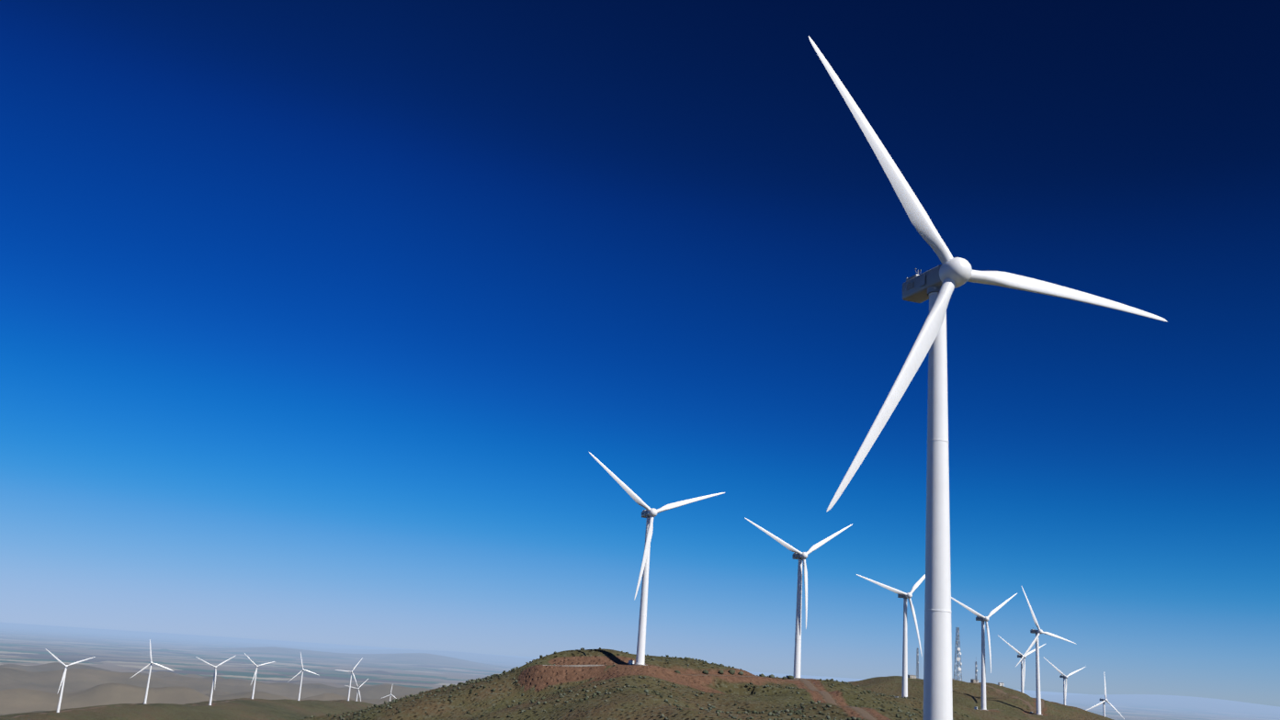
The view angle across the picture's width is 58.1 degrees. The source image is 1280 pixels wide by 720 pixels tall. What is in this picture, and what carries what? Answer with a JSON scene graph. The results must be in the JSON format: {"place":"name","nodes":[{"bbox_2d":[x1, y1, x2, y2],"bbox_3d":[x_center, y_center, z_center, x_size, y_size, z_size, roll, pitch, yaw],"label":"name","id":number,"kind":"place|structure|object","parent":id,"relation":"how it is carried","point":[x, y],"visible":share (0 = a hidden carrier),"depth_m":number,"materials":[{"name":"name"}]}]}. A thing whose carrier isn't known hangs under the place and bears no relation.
{"place":"outdoors","nodes":[
{"label":"outdoors","id":0,"kind":"place"},
{"bbox_2d":[0,698,346,718],"bbox_3d":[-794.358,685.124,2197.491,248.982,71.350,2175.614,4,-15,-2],"label":"road","id":1,"kind":"structure","parent":0,"point":[120,706],"depth_m":1837.63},
{"bbox_2d":[626,660,634,665],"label":"turbine transformer","id":2,"kind":"object","parent":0,"point":[630,662],"visible":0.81,"depth_m":514.93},
{"bbox_2d":[0,623,1279,719],"bbox_3d":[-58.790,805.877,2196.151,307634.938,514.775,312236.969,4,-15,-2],"label":"terrain","id":3,"kind":"structure","parent":0,"point":[32,668],"depth_m":4849.40,"materials":[{"name":"brown soil"}]},
{"bbox_2d":[46,649,95,713],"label":"turbine","id":4,"kind":"object","parent":3,"relation":"on","point":[62,689],"visible":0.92,"depth_m":1703.53,"materials":[{"name":"metal"}]},
{"bbox_2d":[132,639,173,704],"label":"turbine","id":5,"kind":"object","parent":3,"relation":"on","point":[147,687],"visible":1,"depth_m":1955.38,"materials":[{"name":"metal"}]},
{"bbox_2d":[197,656,235,705],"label":"turbine","id":6,"kind":"object","parent":3,"relation":"on","point":[214,679],"visible":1,"depth_m":2098.59,"materials":[{"name":"metal"}]},
{"bbox_2d":[246,656,274,699],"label":"turbine","id":7,"kind":"object","parent":3,"relation":"on","point":[255,673],"visible":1,"depth_m":2445.26,"materials":[{"name":"metal"}]},
{"bbox_2d":[287,653,317,701],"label":"turbine","id":8,"kind":"object","parent":3,"relation":"on","point":[301,678],"visible":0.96,"depth_m":2560.08,"materials":[{"name":"metal"}]},
{"bbox_2d":[335,657,362,701],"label":"turbine","id":9,"kind":"object","parent":3,"relation":"on","point":[351,672],"visible":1,"depth_m":2726.50,"materials":[{"name":"metal"}]},
{"bbox_2d":[345,679,368,702],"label":"turbine","id":10,"kind":"object","parent":3,"relation":"on","point":[357,690],"visible":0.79,"depth_m":3252.89,"materials":[{"name":"metal"}]},
{"bbox_2d":[296,647,968,719],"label":"shrubs","id":11,"kind":"object","parent":3,"relation":"on","point":[732,673],"visible":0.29,"depth_m":482.38,"materials":[{"name":"green plant"}]},
{"bbox_2d":[589,452,724,666],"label":"turbine","id":12,"kind":"object","parent":3,"relation":"on","point":[649,514],"visible":1,"depth_m":518.20,"materials":[{"name":"metal"}]},
{"bbox_2d":[745,518,852,678],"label":"turbine","id":13,"kind":"object","parent":3,"relation":"on","point":[799,556],"visible":0.96,"depth_m":639.49,"materials":[{"name":"metal"}]},
{"bbox_2d":[856,574,925,698],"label":"turbine","id":14,"kind":"object","parent":3,"relation":"on","point":[905,596],"visible":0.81,"depth_m":760.82,"materials":[{"name":"metal"}]},
{"bbox_2d":[916,647,918,679],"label":"lattice tower","id":15,"kind":"structure","parent":3,"relation":"on","point":[917,664],"depth_m":1081.02,"materials":[{"name":"grey metal"}]},
{"bbox_2d":[953,627,962,681],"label":"lattice tower","id":16,"kind":"structure","parent":3,"relation":"on","point":[958,659],"depth_m":1074.28,"materials":[{"name":"grey metal"}]},
{"bbox_2d":[974,661,977,683],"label":"communication tower","id":17,"kind":"structure","parent":3,"relation":"on","point":[976,675],"depth_m":1064.83,"materials":[{"name":"grey metal"}]},
{"bbox_2d":[951,593,1017,711],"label":"turbine","id":18,"kind":"object","parent":3,"relation":"on","point":[982,619],"visible":0.96,"depth_m":876.45,"materials":[{"name":"metal"}]},
{"bbox_2d":[808,35,1166,719],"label":"turbine","id":19,"kind":"object","parent":3,"relation":"on","point":[935,286],"visible":1,"depth_m":154.84,"materials":[{"name":"metal"}]},
{"bbox_2d":[973,682,1033,709],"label":"dirt road","id":20,"kind":"structure","parent":3,"relation":"on","point":[1029,705],"depth_m":1000.17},
{"bbox_2d":[997,635,1045,692],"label":"turbine","id":21,"kind":"object","parent":3,"relation":"on","point":[1023,670],"visible":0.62,"depth_m":1341.30,"materials":[{"name":"metal"}]},
{"bbox_2d":[1015,587,1076,715],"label":"turbine","id":22,"kind":"object","parent":3,"relation":"on","point":[1038,632],"visible":1,"depth_m":962.97,"materials":[{"name":"metal"}]},
{"bbox_2d":[1043,657,1085,705],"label":"turbine","id":23,"kind":"object","parent":3,"relation":"on","point":[1063,676],"visible":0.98,"depth_m":1519.13,"materials":[{"name":"metal"}]},
{"bbox_2d":[1085,676,1124,719],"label":"turbine","id":24,"kind":"object","parent":3,"relation":"on","point":[1104,701],"visible":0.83,"depth_m":1601.04,"materials":[{"name":"metal"}]},
{"bbox_2d":[0,0,1279,707],"label":"sky","id":25,"kind":"structure","parent":0,"point":[323,322],"materials":[{"name":"blue"}]},
{"bbox_2d":[656,666,800,680],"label":"road","id":26,"kind":"structure","parent":0,"point":[795,679],"depth_m":543.89,"materials":[{"name":"brown soil"}]},
{"bbox_2d":[800,678,876,719],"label":"road","id":27,"kind":"structure","parent":0,"point":[828,698],"depth_m":489.48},
{"bbox_2d":[907,675,916,679],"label":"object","id":28,"kind":"structure","parent":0,"point":[911,676],"depth_m":1063.73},
{"bbox_2d":[984,698,1043,711],"bbox_3d":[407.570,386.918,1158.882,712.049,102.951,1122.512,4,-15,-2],"label":"road","id":29,"kind":"structure","parent":0,"point":[1042,704],"depth_m":997.85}
]}

